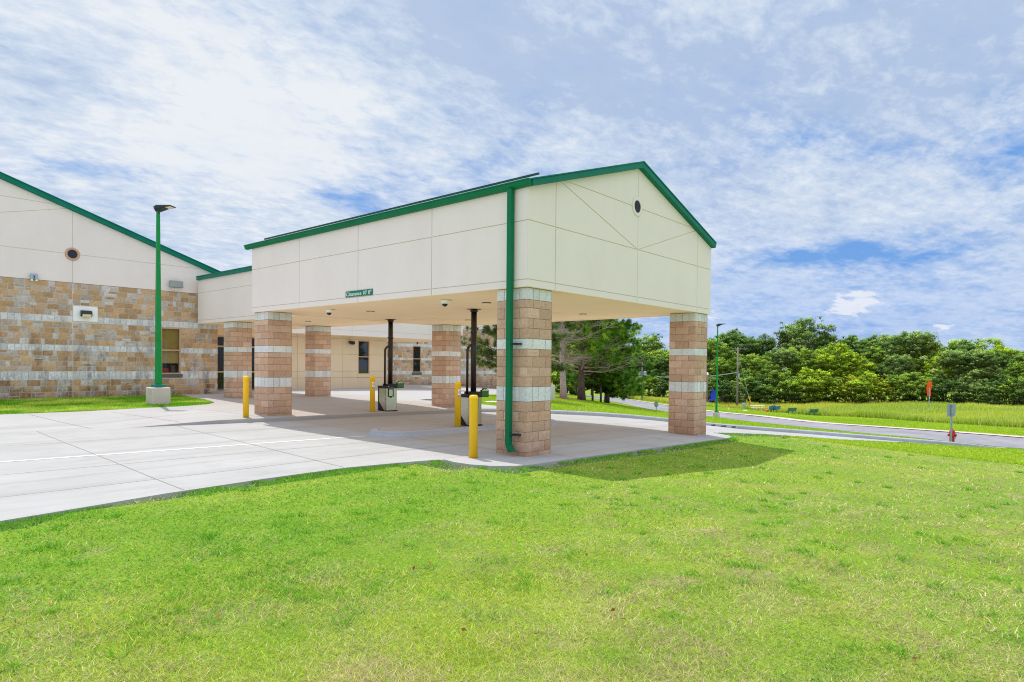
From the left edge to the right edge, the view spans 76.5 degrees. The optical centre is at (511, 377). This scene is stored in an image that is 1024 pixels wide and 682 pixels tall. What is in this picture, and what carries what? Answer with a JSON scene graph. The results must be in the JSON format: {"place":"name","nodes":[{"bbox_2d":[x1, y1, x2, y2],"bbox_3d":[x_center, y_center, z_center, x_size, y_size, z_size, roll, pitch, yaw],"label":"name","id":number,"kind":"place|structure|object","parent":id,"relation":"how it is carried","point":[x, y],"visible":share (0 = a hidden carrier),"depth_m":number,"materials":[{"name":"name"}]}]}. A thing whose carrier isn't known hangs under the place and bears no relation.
{"place":"outdoors","nodes":[
{"label":"outdoors","id":0,"kind":"place"},
{"bbox_2d":[0,384,496,432],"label":"pavement","id":1,"kind":"structure","parent":0,"point":[344,401],"depth_m":20.92,"materials":[{"name":"concrete"}]},
{"bbox_2d":[243,376,248,417],"bbox_3d":[-7.860,0.623,19.192,0.200,1.335,0.200,1,1,41],"label":"bollard","id":2,"kind":"object","parent":1,"relation":"on","point":[245,396],"visible":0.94,"depth_m":19.12,"materials":[{"name":"metal"}]},
{"bbox_2d":[370,376,374,411],"bbox_3d":[-4.755,0.617,22.138,0.200,1.335,0.200,1,1,41],"label":"bollard","id":3,"kind":"object","parent":1,"relation":"on","point":[372,393],"visible":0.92,"depth_m":22.06,"materials":[{"name":"metal"}]},
{"bbox_2d":[378,319,403,411],"bbox_3d":[-4.231,-0.426,22.850,0.487,3.205,0.842,1,1,41],"label":"teller kiosk","id":4,"kind":"object","parent":1,"relation":"on","point":[387,397],"visible":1,"depth_m":22.67,"materials":[{"name":"metal"}]},
{"bbox_2d":[0,412,1022,530],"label":"driveway","id":5,"kind":"structure","parent":0,"point":[34,482],"depth_m":12.94,"materials":[{"name":"concrete"}]},
{"bbox_2d":[0,436,361,461],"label":"lane marking","id":6,"kind":"object","parent":5,"relation":"on","point":[169,449],"visible":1,"depth_m":13.00,"materials":[{"name":"white paint"}]},
{"bbox_2d":[4,401,728,496],"bbox_3d":[-5.951,1.423,16.898,26.214,0.574,15.967,0,1,-39],"label":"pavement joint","id":7,"kind":"object","parent":5,"relation":"on","point":[281,449],"visible":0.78,"depth_m":14.01,"materials":[{"name":"grey concrete"}]},
{"bbox_2d":[368,419,556,436],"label":"traffic island","id":8,"kind":"structure","parent":5,"relation":"on","point":[422,430],"depth_m":17.11,"materials":[{"name":"concrete"}]},
{"bbox_2d":[454,382,460,426],"bbox_3d":[-1.489,0.788,17.881,0.200,1.335,0.200,1,1,41],"label":"bollard","id":9,"kind":"object","parent":8,"relation":"on","point":[457,404],"visible":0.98,"depth_m":17.81,"materials":[{"name":"metal"}]},
{"bbox_2d":[461,309,488,425],"bbox_3d":[-1.051,-0.283,18.402,0.487,3.273,0.842,1,1,41],"label":"teller kiosk","id":10,"kind":"object","parent":8,"relation":"on","point":[483,392],"visible":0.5,"depth_m":18.24,"materials":[{"name":"metal"}]},
{"bbox_2d":[0,383,1023,681],"bbox_3d":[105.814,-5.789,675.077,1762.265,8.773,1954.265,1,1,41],"label":"ground","id":11,"kind":"structure","parent":0,"point":[742,443],"depth_m":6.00,"materials":[{"name":"green plant"}]},
{"bbox_2d":[0,394,214,413],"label":"grass","id":12,"kind":"structure","parent":11,"relation":"on","point":[105,402],"depth_m":22.84,"materials":[{"name":"green plant"}]},
{"bbox_2d":[0,172,220,399],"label":"stone building","id":13,"kind":"structure","parent":11,"relation":"on","point":[53,342],"depth_m":25.38,"materials":[{"name":"beige stone"}]},
{"bbox_2d":[65,248,79,260],"bbox_3d":[-16.898,-4.739,24.974,0.055,0.490,0.490,1,1,41],"label":"round window","id":14,"kind":"structure","parent":13,"relation":"in","point":[72,254],"depth_m":24.97,"materials":[{"name":"glass"}]},
{"bbox_2d":[80,310,92,316],"bbox_3d":[-16.542,-2.477,25.240,0.240,0.252,0.375,1,1,41],"label":"wall light","id":15,"kind":"object","parent":13,"relation":"attached to","point":[84,313],"visible":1,"depth_m":25.16,"materials":[{"name":"black metal"}]},
{"bbox_2d":[161,327,182,377],"bbox_3d":[-14.614,-1.062,27.793,0.180,2.140,0.940,1,1,41],"label":"window","id":16,"kind":"structure","parent":13,"relation":"in","point":[171,337],"depth_m":27.88,"materials":[{"name":"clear glass"}]},
{"bbox_2d":[169,280,182,289],"bbox_3d":[-14.359,-3.917,27.727,0.286,0.392,0.540,1,1,41],"label":"flood light","id":17,"kind":"object","parent":13,"relation":"attached to","point":[174,285],"visible":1,"depth_m":27.64,"materials":[{"name":"grey metal"}]},
{"bbox_2d":[146,205,175,404],"bbox_3d":[-12.692,-2.448,23.553,0.861,7.500,0.796,1,1,41],"label":"street lamp","id":18,"kind":"object","parent":11,"relation":"on","point":[158,392],"visible":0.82,"depth_m":23.49,"materials":[{"name":"metal"}]},
{"bbox_2d":[79,410,434,429],"label":"kerb","id":19,"kind":"structure","parent":11,"relation":"on","point":[243,418],"depth_m":18.50,"materials":[{"name":"concrete"}]},
{"bbox_2d":[196,266,394,397],"bbox_3d":[-9.951,-1.653,28.201,13.200,5.427,4.835,1,1,41],"label":"entrance walkway canopy","id":20,"kind":"object","parent":11,"relation":"on","point":[225,300],"visible":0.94,"depth_m":26.96,"materials":[{"name":"beige brick"}]},
{"bbox_2d":[217,323,462,388],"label":"entrance building","id":21,"kind":"structure","parent":11,"relation":"on","point":[359,363],"depth_m":40.41,"materials":[{"name":"beige paint"}]},
{"bbox_2d":[358,340,369,373],"bbox_3d":[-9.465,-1.275,41.337,0.112,2.130,0.880,1,1,41],"label":"window","id":22,"kind":"structure","parent":21,"relation":"in","point":[363,346],"depth_m":41.36,"materials":[{"name":"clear glass"}]},
{"bbox_2d":[386,325,496,388],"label":"stone wing","id":23,"kind":"structure","parent":11,"relation":"on","point":[412,363],"depth_m":53.00,"materials":[{"name":"beige stone"}]},
{"bbox_2d":[412,346,421,374],"bbox_3d":[-7.708,-1.376,52.471,0.150,2.340,1.010,1,1,41],"label":"window","id":24,"kind":"structure","parent":23,"relation":"in","point":[416,367],"depth_m":52.50,"materials":[{"name":"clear glass"}]},
{"bbox_2d":[244,161,716,456],"bbox_3d":[-1.139,-1.803,19.756,11.530,7.225,8.760,1,1,41],"label":"drive through canopy","id":25,"kind":"object","parent":11,"relation":"on","point":[530,260],"visible":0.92,"depth_m":15.75,"materials":[{"name":"beige paint"}]},
{"bbox_2d":[346,289,372,297],"bbox_3d":[-3.894,-2.139,16.507,1.136,0.152,0.016,1,1,41],"label":"clearance sign","id":26,"kind":"object","parent":25,"relation":"attached to","point":[365,292],"visible":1,"depth_m":16.48,"materials":[{"name":"green plastic"}]},
{"bbox_2d":[461,323,572,374],"bbox_3d":[0.392,-3.292,38.050,6.188,9.546,6.334,1,1,41],"label":"pine tree","id":27,"kind":"object","parent":11,"relation":"on","point":[485,351],"visible":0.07,"depth_m":37.95,"materials":[{"name":"green plant"}]},
{"bbox_2d":[22,441,1015,671],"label":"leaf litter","id":28,"kind":"object","parent":11,"relation":"on","point":[413,568],"visible":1,"depth_m":4.75,"materials":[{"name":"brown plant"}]},
{"bbox_2d":[551,368,574,392],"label":"leafy shrub","id":29,"kind":"object","parent":11,"relation":"on","point":[555,380],"visible":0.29,"depth_m":76.89,"materials":[{"name":"green plant"}]},
{"bbox_2d":[551,330,574,384],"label":"deciduous tree","id":30,"kind":"object","parent":11,"relation":"on","point":[559,353],"visible":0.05,"depth_m":108.43,"materials":[{"name":"green plant"}]},
{"bbox_2d":[443,432,731,473],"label":"slab","id":31,"kind":"structure","parent":11,"relation":"on","point":[564,452],"depth_m":14.45,"materials":[{"name":"concrete"}]},
{"bbox_2d":[468,395,477,457],"bbox_3d":[-0.756,1.010,12.739,0.200,1.335,0.200,1,1,41],"label":"bollard","id":32,"kind":"object","parent":31,"relation":"on","point":[473,426],"visible":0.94,"depth_m":12.67,"materials":[{"name":"metal"}]},
{"bbox_2d":[570,336,614,400],"bbox_3d":[6.717,-0.722,53.966,4.365,6.143,4.171,1,1,41],"label":"roadside tree","id":33,"kind":"object","parent":11,"relation":"on","point":[600,381],"visible":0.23,"depth_m":53.76,"materials":[{"name":"green plant"}]},
{"bbox_2d":[551,319,634,398],"bbox_3d":[3.543,-3.677,50.319,11.027,11.186,8.693,1,1,41],"label":"pine tree","id":34,"kind":"object","parent":11,"relation":"on","point":[563,391],"visible":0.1,"depth_m":49.63,"materials":[{"name":"green plant"}]},
{"bbox_2d":[551,319,642,399],"bbox_3d":[5.832,-4.053,51.713,10.312,12.314,9.672,1,1,19],"label":"pine tree","id":35,"kind":"object","parent":11,"relation":"on","point":[596,344],"visible":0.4,"depth_m":50.84,"materials":[{"name":"green plant"}]},
{"bbox_2d":[585,349,623,401],"bbox_3d":[7.363,-0.344,53.851,3.910,5.587,3.884,1,1,41],"label":"roadside tree","id":36,"kind":"object","parent":11,"relation":"on","point":[588,385],"visible":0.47,"depth_m":53.36,"materials":[{"name":"green plant"}]},
{"bbox_2d":[555,318,658,402],"bbox_3d":[8.058,-2.693,55.524,8.925,10.382,7.989,1,1,9],"label":"pine tree","id":37,"kind":"object","parent":11,"relation":"on","point":[628,379],"visible":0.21,"depth_m":53.95,"materials":[{"name":"green plant"}]},
{"bbox_2d":[591,364,624,402],"bbox_3d":[8.225,0.444,54.913,2.752,4.269,3.051,1,1,41],"label":"roadside tree","id":38,"kind":"object","parent":11,"relation":"on","point":[609,395],"visible":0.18,"depth_m":54.74,"materials":[{"name":"green plant"}]},
{"bbox_2d":[630,349,654,376],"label":"deciduous tree","id":39,"kind":"object","parent":11,"relation":"on","point":[638,358],"visible":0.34,"depth_m":157.34,"materials":[{"name":"green plant"}]},
{"bbox_2d":[629,333,668,395],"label":"deciduous tree","id":40,"kind":"object","parent":11,"relation":"on","point":[650,345],"visible":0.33,"depth_m":168.16,"materials":[{"name":"green plant"}]},
{"bbox_2d":[639,377,663,396],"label":"leafy shrub","id":41,"kind":"object","parent":11,"relation":"on","point":[649,384],"visible":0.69,"depth_m":147.03,"materials":[{"name":"green plant"}]},
{"bbox_2d":[640,350,668,396],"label":"deciduous tree","id":42,"kind":"object","parent":11,"relation":"on","point":[658,353],"visible":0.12,"depth_m":163.12,"materials":[{"name":"green plant"}]},
{"bbox_2d":[647,355,668,397],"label":"deciduous tree","id":43,"kind":"object","parent":11,"relation":"on","point":[659,368],"visible":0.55,"depth_m":153.86,"materials":[{"name":"green plant"}]},
{"bbox_2d":[651,376,668,396],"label":"leafy shrub","id":44,"kind":"object","parent":11,"relation":"on","point":[663,386],"visible":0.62,"depth_m":144.41,"materials":[{"name":"green plant"}]},
{"bbox_2d":[713,324,723,416],"bbox_3d":[15.907,-0.346,49.943,0.823,7.550,0.530,1,1,0],"label":"street lamp","id":45,"kind":"object","parent":11,"relation":"on","point":[716,413],"visible":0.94,"depth_m":49.91,"materials":[{"name":"metal"}]},
{"bbox_2d":[708,357,733,384],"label":"deciduous tree","id":46,"kind":"object","parent":11,"relation":"on","point":[723,366],"visible":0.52,"depth_m":125.06,"materials":[{"name":"green plant"}]},
{"bbox_2d":[706,374,739,403],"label":"leafy shrub","id":47,"kind":"object","parent":11,"relation":"on","point":[727,387],"visible":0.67,"depth_m":113.22,"materials":[{"name":"green plant"}]},
{"bbox_2d":[707,338,740,394],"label":"deciduous tree","id":48,"kind":"object","parent":11,"relation":"on","point":[712,352],"visible":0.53,"depth_m":136.77,"materials":[{"name":"green plant"}]},
{"bbox_2d":[708,327,755,368],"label":"deciduous tree","id":49,"kind":"object","parent":11,"relation":"on","point":[727,336],"visible":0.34,"depth_m":146.97,"materials":[{"name":"green plant"}]},
{"bbox_2d":[718,381,748,403],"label":"leafy shrub","id":50,"kind":"object","parent":11,"relation":"on","point":[741,398],"visible":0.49,"depth_m":115.00,"materials":[{"name":"green plant"}]},
{"bbox_2d":[711,331,765,394],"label":"deciduous tree","id":51,"kind":"object","parent":11,"relation":"on","point":[751,338],"visible":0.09,"depth_m":148.92,"materials":[{"name":"green plant"}]},
{"bbox_2d":[731,347,751,405],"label":"utility pole","id":52,"kind":"object","parent":11,"relation":"on","point":[738,358],"visible":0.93,"depth_m":107.82,"materials":[{"name":"brown wood"}]},
{"bbox_2d":[481,408,1006,447],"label":"roadside kerb","id":53,"kind":"structure","parent":11,"relation":"on","point":[765,428],"depth_m":27.98,"materials":[{"name":"concrete"}]},
{"bbox_2d":[731,376,761,402],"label":"leafy shrub","id":54,"kind":"object","parent":11,"relation":"on","point":[744,385],"visible":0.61,"depth_m":116.83,"materials":[{"name":"green plant"}]},
{"bbox_2d":[481,392,1023,464],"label":"grass","id":55,"kind":"structure","parent":11,"relation":"on","point":[985,454],"depth_m":38.09,"materials":[{"name":"green plant"}]},
{"bbox_2d":[733,354,780,397],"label":"deciduous tree","id":56,"kind":"object","parent":11,"relation":"on","point":[749,363],"visible":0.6,"depth_m":125.78,"materials":[{"name":"green plant"}]},
{"bbox_2d":[742,333,777,359],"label":"deciduous tree","id":57,"kind":"object","parent":11,"relation":"on","point":[770,343],"visible":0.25,"depth_m":147.11,"materials":[{"name":"green plant"}]},
{"bbox_2d":[743,373,785,404],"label":"leafy shrub","id":58,"kind":"object","parent":11,"relation":"on","point":[757,387],"visible":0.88,"depth_m":114.78,"materials":[{"name":"green plant"}]},
{"bbox_2d":[760,370,797,403],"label":"leafy shrub","id":59,"kind":"object","parent":11,"relation":"on","point":[781,378],"visible":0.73,"depth_m":116.15,"materials":[{"name":"green plant"}]},
{"bbox_2d":[757,347,801,393],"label":"deciduous tree","id":60,"kind":"object","parent":11,"relation":"on","point":[783,357],"visible":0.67,"depth_m":128.26,"materials":[{"name":"green plant"}]},
{"bbox_2d":[773,347,809,381],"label":"deciduous tree","id":61,"kind":"object","parent":11,"relation":"on","point":[793,348],"visible":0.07,"depth_m":132.72,"materials":[{"name":"green plant"}]},
{"bbox_2d":[777,376,815,404],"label":"leafy shrub","id":62,"kind":"object","parent":11,"relation":"on","point":[792,398],"visible":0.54,"depth_m":114.60,"materials":[{"name":"green plant"}]},
{"bbox_2d":[776,325,818,351],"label":"deciduous tree","id":63,"kind":"object","parent":11,"relation":"on","point":[796,343],"visible":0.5,"depth_m":145.32,"materials":[{"name":"green plant"}]},
{"bbox_2d":[777,367,835,403],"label":"leafy shrub","id":64,"kind":"object","parent":11,"relation":"on","point":[806,373],"visible":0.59,"depth_m":113.84,"materials":[{"name":"green plant"}]},
{"bbox_2d":[782,347,835,376],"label":"deciduous tree","id":65,"kind":"object","parent":11,"relation":"on","point":[809,358],"visible":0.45,"depth_m":128.68,"materials":[{"name":"green plant"}]},
{"bbox_2d":[773,316,845,397],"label":"deciduous tree","id":66,"kind":"object","parent":11,"relation":"on","point":[803,324],"visible":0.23,"depth_m":148.58,"materials":[{"name":"green plant"}]},
{"bbox_2d":[799,369,841,402],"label":"leafy shrub","id":67,"kind":"object","parent":11,"relation":"on","point":[814,388],"visible":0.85,"depth_m":112.17,"materials":[{"name":"green plant"}]},
{"bbox_2d":[626,391,1023,427],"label":"tall grass","id":68,"kind":"structure","parent":11,"relation":"on","point":[989,414],"depth_m":89.71,"materials":[{"name":"green plant"}]},
{"bbox_2d":[803,331,851,394],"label":"deciduous tree","id":69,"kind":"object","parent":11,"relation":"on","point":[825,341],"visible":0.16,"depth_m":147.61,"materials":[{"name":"green plant"}]},
{"bbox_2d":[810,343,859,393],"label":"deciduous tree","id":70,"kind":"object","parent":11,"relation":"on","point":[832,366],"visible":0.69,"depth_m":124.45,"materials":[{"name":"green plant"}]},
{"bbox_2d":[821,377,852,402],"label":"leafy shrub","id":71,"kind":"object","parent":11,"relation":"on","point":[828,393],"visible":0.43,"depth_m":112.93,"materials":[{"name":"green plant"}]},
{"bbox_2d":[831,334,866,398],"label":"deciduous tree","id":72,"kind":"object","parent":11,"relation":"on","point":[852,343],"visible":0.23,"depth_m":145.56,"materials":[{"name":"green plant"}]},
{"bbox_2d":[830,375,871,402],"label":"leafy shrub","id":73,"kind":"object","parent":11,"relation":"on","point":[843,391],"visible":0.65,"depth_m":111.52,"materials":[{"name":"green plant"}]},
{"bbox_2d":[836,352,877,391],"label":"deciduous tree","id":74,"kind":"object","parent":11,"relation":"on","point":[859,366],"visible":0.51,"depth_m":122.93,"materials":[{"name":"green plant"}]},
{"bbox_2d":[848,336,879,394],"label":"deciduous tree","id":75,"kind":"object","parent":11,"relation":"on","point":[866,342],"visible":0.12,"depth_m":144.37,"materials":[{"name":"green plant"}]},
{"bbox_2d":[844,371,887,403],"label":"leafy shrub","id":76,"kind":"object","parent":11,"relation":"on","point":[867,379],"visible":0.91,"depth_m":108.75,"materials":[{"name":"green plant"}]},
{"bbox_2d":[855,345,889,399],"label":"deciduous tree","id":77,"kind":"object","parent":11,"relation":"on","point":[877,355],"visible":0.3,"depth_m":136.71,"materials":[{"name":"green plant"}]},
{"bbox_2d":[862,361,887,381],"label":"deciduous tree","id":78,"kind":"object","parent":11,"relation":"on","point":[879,370],"visible":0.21,"depth_m":122.89,"materials":[{"name":"green plant"}]},
{"bbox_2d":[853,333,897,392],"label":"deciduous tree","id":79,"kind":"object","parent":11,"relation":"on","point":[883,337],"visible":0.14,"depth_m":143.56,"materials":[{"name":"green plant"}]},
{"bbox_2d":[867,377,900,402],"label":"leafy shrub","id":80,"kind":"object","parent":11,"relation":"on","point":[886,390],"visible":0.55,"depth_m":110.90,"materials":[{"name":"green plant"}]},
{"bbox_2d":[861,336,922,391],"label":"deciduous tree","id":81,"kind":"object","parent":11,"relation":"on","point":[893,343],"visible":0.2,"depth_m":138.87,"materials":[{"name":"green plant"}]},
{"bbox_2d":[874,374,920,402],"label":"leafy shrub","id":82,"kind":"object","parent":11,"relation":"on","point":[899,380],"visible":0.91,"depth_m":109.30,"materials":[{"name":"green plant"}]},
{"bbox_2d":[879,354,917,400],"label":"deciduous tree","id":83,"kind":"object","parent":11,"relation":"on","point":[894,363],"visible":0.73,"depth_m":121.58,"materials":[{"name":"green plant"}]},
{"bbox_2d":[892,372,929,402],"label":"leafy shrub","id":84,"kind":"object","parent":11,"relation":"on","point":[915,395],"visible":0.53,"depth_m":110.92,"materials":[{"name":"green plant"}]},
{"bbox_2d":[880,329,942,375],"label":"deciduous tree","id":85,"kind":"object","parent":11,"relation":"on","point":[906,340],"visible":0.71,"depth_m":131.74,"materials":[{"name":"green plant"}]},
{"bbox_2d":[895,339,941,400],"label":"deciduous tree","id":86,"kind":"object","parent":11,"relation":"on","point":[923,354],"visible":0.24,"depth_m":132.75,"materials":[{"name":"green plant"}]},
{"bbox_2d":[916,376,948,402],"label":"leafy shrub","id":87,"kind":"object","parent":11,"relation":"on","point":[923,385],"visible":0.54,"depth_m":109.16,"materials":[{"name":"green plant"}]},
{"bbox_2d":[921,356,955,385],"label":"deciduous tree","id":88,"kind":"object","parent":11,"relation":"on","point":[926,372],"visible":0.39,"depth_m":121.33,"materials":[{"name":"green plant"}]},
{"bbox_2d":[921,374,970,402],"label":"leafy shrub","id":89,"kind":"object","parent":11,"relation":"on","point":[946,387],"visible":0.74,"depth_m":107.39,"materials":[{"name":"green plant"}]},
{"bbox_2d":[947,404,955,441],"bbox_3d":[19.960,2.282,29.511,0.460,2.150,0.057,0,1,-13],"label":"road sign","id":90,"kind":"object","parent":11,"relation":"on","point":[951,410],"visible":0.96,"depth_m":29.50,"materials":[{"name":"metal"}]},
{"bbox_2d":[928,340,988,386],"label":"deciduous tree","id":91,"kind":"object","parent":11,"relation":"on","point":[967,346],"visible":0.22,"depth_m":125.87,"materials":[{"name":"green plant"}]},
{"bbox_2d":[928,348,996,387],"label":"deciduous tree","id":92,"kind":"object","parent":11,"relation":"on","point":[957,356],"visible":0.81,"depth_m":116.21,"materials":[{"name":"green plant"}]},
{"bbox_2d":[948,376,986,403],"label":"leafy shrub","id":93,"kind":"object","parent":11,"relation":"on","point":[963,396],"visible":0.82,"depth_m":105.09,"materials":[{"name":"green plant"}]},
{"bbox_2d":[946,338,990,351],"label":"deciduous tree","id":94,"kind":"object","parent":11,"relation":"on","point":[952,341],"visible":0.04,"depth_m":143.22,"materials":[{"name":"green plant"}]},
{"bbox_2d":[951,349,1006,386],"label":"deciduous tree","id":95,"kind":"object","parent":11,"relation":"on","point":[990,358],"visible":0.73,"depth_m":114.29,"materials":[{"name":"green plant"}]},
{"bbox_2d":[967,379,1000,402],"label":"leafy shrub","id":96,"kind":"object","parent":11,"relation":"on","point":[979,383],"visible":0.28,"depth_m":105.85,"materials":[{"name":"green plant"}]},
{"bbox_2d":[970,337,1012,354],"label":"deciduous tree","id":97,"kind":"object","parent":11,"relation":"on","point":[999,345],"visible":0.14,"depth_m":139.72,"materials":[{"name":"green plant"}]},
{"bbox_2d":[976,374,1023,404],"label":"leafy shrub","id":98,"kind":"object","parent":11,"relation":"on","point":[990,389],"visible":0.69,"depth_m":101.59,"materials":[{"name":"green plant"}]},
{"bbox_2d":[985,352,1015,380],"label":"deciduous tree","id":99,"kind":"object","parent":11,"relation":"on","point":[1003,365],"visible":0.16,"depth_m":123.44,"materials":[{"name":"green plant"}]},
{"bbox_2d":[992,376,1023,404],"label":"leafy shrub","id":100,"kind":"object","parent":11,"relation":"on","point":[1011,383],"visible":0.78,"depth_m":99.80,"materials":[{"name":"green plant"}]},
{"bbox_2d":[997,348,1023,373],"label":"deciduous tree","id":101,"kind":"object","parent":11,"relation":"on","point":[1012,351],"visible":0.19,"depth_m":134.68,"materials":[{"name":"green plant"}]},
{"bbox_2d":[1003,361,1023,395],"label":"deciduous tree","id":102,"kind":"object","parent":11,"relation":"on","point":[1013,371],"visible":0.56,"depth_m":111.59,"materials":[{"name":"green plant"}]},
{"bbox_2d":[1011,379,1023,405],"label":"leafy shrub","id":103,"kind":"object","parent":11,"relation":"on","point":[1019,392],"visible":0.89,"depth_m":97.98,"materials":[{"name":"green plant"}]},
{"bbox_2d":[0,0,1023,355],"label":"sky","id":104,"kind":"structure","parent":0,"point":[856,165],"materials":[{"name":"blue"}]},
{"bbox_2d":[567,393,1023,448],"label":"road","id":105,"kind":"structure","parent":0,"point":[998,441],"depth_m":40.04,"materials":[{"name":"concrete"}]},
{"bbox_2d":[630,399,1023,436],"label":"road verge","id":106,"kind":"structure","parent":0,"point":[858,425],"depth_m":46.86,"materials":[{"name":"green plant"}]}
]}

